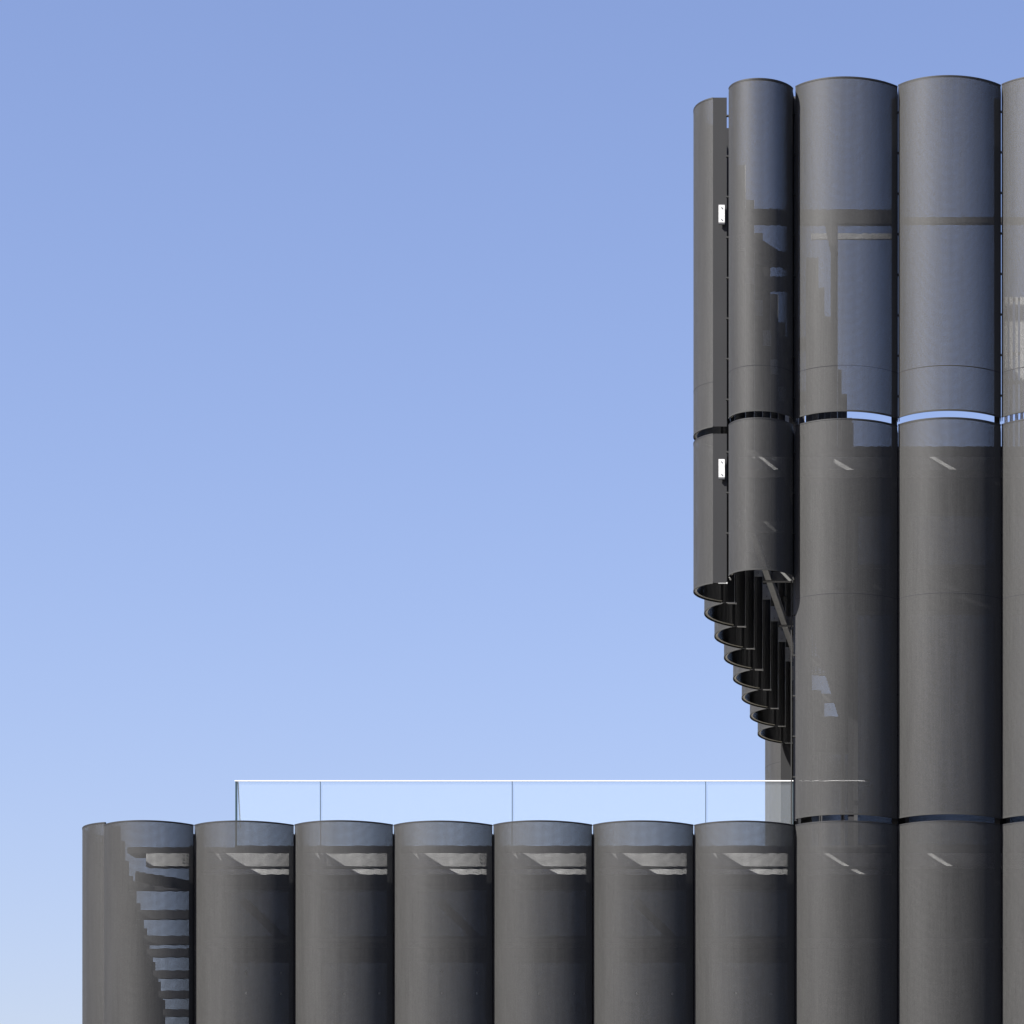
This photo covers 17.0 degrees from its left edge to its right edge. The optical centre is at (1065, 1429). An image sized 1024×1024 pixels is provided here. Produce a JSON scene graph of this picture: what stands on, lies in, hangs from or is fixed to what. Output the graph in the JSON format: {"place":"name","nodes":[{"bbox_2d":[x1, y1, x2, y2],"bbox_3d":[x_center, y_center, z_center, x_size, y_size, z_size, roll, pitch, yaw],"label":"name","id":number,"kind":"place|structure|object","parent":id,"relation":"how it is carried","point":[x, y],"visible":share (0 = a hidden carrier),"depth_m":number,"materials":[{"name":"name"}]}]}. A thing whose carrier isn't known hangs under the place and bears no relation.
{"place":"outdoors","nodes":[
{"label":"outdoors","id":0,"kind":"place"},
{"bbox_2d":[0,0,1023,1023],"label":"sky","id":1,"kind":"structure","parent":0,"point":[346,346],"materials":[{"name":"blue"}]},
{"bbox_2d":[82,820,1023,1023],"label":"wing","id":2,"kind":"structure","parent":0,"point":[497,928],"depth_m":52.74,"materials":[{"name":"grey metal"}]},
{"bbox_2d":[235,958,298,1023],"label":"window","id":3,"kind":"structure","parent":2,"relation":"in","point":[280,964],"depth_m":54.09,"materials":[{"name":"glass"}]},
{"bbox_2d":[235,886,298,938],"bbox_3d":[-13.056,-8.385,54.119,1.392,0.870,0.055,0,0,0],"label":"window","id":4,"kind":"structure","parent":2,"relation":"in","point":[278,888],"depth_m":54.09,"materials":[{"name":"glass"}]},
{"bbox_2d":[319,958,372,1023],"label":"window","id":5,"kind":"structure","parent":2,"relation":"in","point":[321,960],"depth_m":54.09,"materials":[{"name":"glass"}]},
{"bbox_2d":[319,886,372,938],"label":"window","id":6,"kind":"structure","parent":2,"relation":"in","point":[369,888],"depth_m":54.09,"materials":[{"name":"glass"}]},
{"bbox_2d":[415,958,481,1023],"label":"window","id":7,"kind":"structure","parent":2,"relation":"in","point":[426,980],"depth_m":54.09,"materials":[{"name":"glass"}]},
{"bbox_2d":[415,886,481,938],"bbox_3d":[-9.894,-8.385,54.119,1.383,0.870,0.055,0,0,0],"label":"window","id":8,"kind":"structure","parent":2,"relation":"in","point":[427,905],"depth_m":54.09,"materials":[{"name":"glass"}]},
{"bbox_2d":[235,780,859,846],"bbox_3d":[-9.421,-9.932,54.401,12.001,1.159,3.648,0,0,20],"label":"glass balustrade","id":9,"kind":"object","parent":2,"relation":"on","point":[320,781],"visible":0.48,"depth_m":53.99,"materials":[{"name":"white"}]},
{"bbox_2d":[519,958,579,1023],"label":"window","id":10,"kind":"structure","parent":2,"relation":"in","point":[537,963],"depth_m":54.09,"materials":[{"name":"glass"}]},
{"bbox_2d":[519,886,579,938],"bbox_3d":[-8.311,-8.385,54.119,1.383,0.870,0.055,0,0,0],"label":"window","id":11,"kind":"structure","parent":2,"relation":"in","point":[537,899],"depth_m":54.09,"materials":[{"name":"glass"}]},
{"bbox_2d":[610,958,683,1023],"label":"window","id":12,"kind":"structure","parent":2,"relation":"in","point":[631,972],"depth_m":54.09,"materials":[{"name":"glass"}]},
{"bbox_2d":[610,886,683,938],"bbox_3d":[-6.716,-8.385,54.119,1.408,0.870,0.055,0,0,0],"label":"window","id":13,"kind":"structure","parent":2,"relation":"in","point":[632,897],"depth_m":54.09,"materials":[{"name":"glass"}]},
{"bbox_2d":[710,958,787,1023],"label":"window","id":14,"kind":"structure","parent":2,"relation":"in","point":[746,960],"depth_m":54.09,"materials":[{"name":"glass"}]},
{"bbox_2d":[710,886,787,938],"bbox_3d":[-5.107,-8.385,54.119,1.408,0.870,0.055,0,0,0],"label":"window","id":15,"kind":"structure","parent":2,"relation":"in","point":[757,893],"depth_m":54.09,"materials":[{"name":"glass"}]},
{"bbox_2d":[693,75,1023,1023],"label":"tower","id":16,"kind":"structure","parent":2,"relation":"on","point":[871,589],"depth_m":52.76,"materials":[{"name":"grey metal"}]},
{"bbox_2d":[812,816,819,821],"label":"window","id":17,"kind":"structure","parent":16,"relation":"in","point":[814,818],"depth_m":65.95,"materials":[{"name":"glass"}]},
{"bbox_2d":[821,757,841,844],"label":"window","id":18,"kind":"structure","parent":16,"relation":"in","point":[825,817],"depth_m":65.95,"materials":[{"name":"glass"}]},
{"bbox_2d":[843,758,847,845],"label":"window","id":19,"kind":"structure","parent":16,"relation":"in","point":[845,817],"depth_m":65.95,"materials":[{"name":"glass"}]},
{"bbox_2d":[856,513,889,568],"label":"window","id":20,"kind":"structure","parent":16,"relation":"in","point":[859,520],"depth_m":54.20,"materials":[{"name":"glass"}]},
{"bbox_2d":[854,611,897,846],"bbox_3d":[-3.086,-11.375,54.245,0.714,3.850,0.105,0,0,0],"label":"window","id":21,"kind":"structure","parent":16,"relation":"in","point":[856,817],"depth_m":54.20,"materials":[{"name":"glass"}]},
{"bbox_2d":[905,611,994,846],"bbox_3d":[-1.848,-11.375,54.245,1.522,3.850,0.105,0,0,0],"label":"window","id":22,"kind":"structure","parent":16,"relation":"in","point":[941,816],"depth_m":54.20,"materials":[{"name":"glass"}]},
{"bbox_2d":[908,513,993,568],"bbox_3d":[-1.848,-14.450,54.220,1.522,0.900,0.055,0,0,0],"label":"window","id":23,"kind":"structure","parent":16,"relation":"in","point":[931,522],"depth_m":54.20,"materials":[{"name":"glass"}]},
{"bbox_2d":[1003,297,1023,445],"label":"slatted fence","id":24,"kind":"object","parent":16,"relation":"on","point":[1011,417],"visible":0.08,"depth_m":55.50,"materials":[{"name":"grey metal"}]},
{"bbox_2d":[1006,611,1023,845],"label":"window","id":25,"kind":"structure","parent":16,"relation":"in","point":[1018,818],"depth_m":54.20,"materials":[{"name":"glass"}]},
{"bbox_2d":[1006,513,1023,568],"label":"window","id":26,"kind":"structure","parent":16,"relation":"in","point":[1018,513],"depth_m":54.20,"materials":[{"name":"glass"}]}
]}

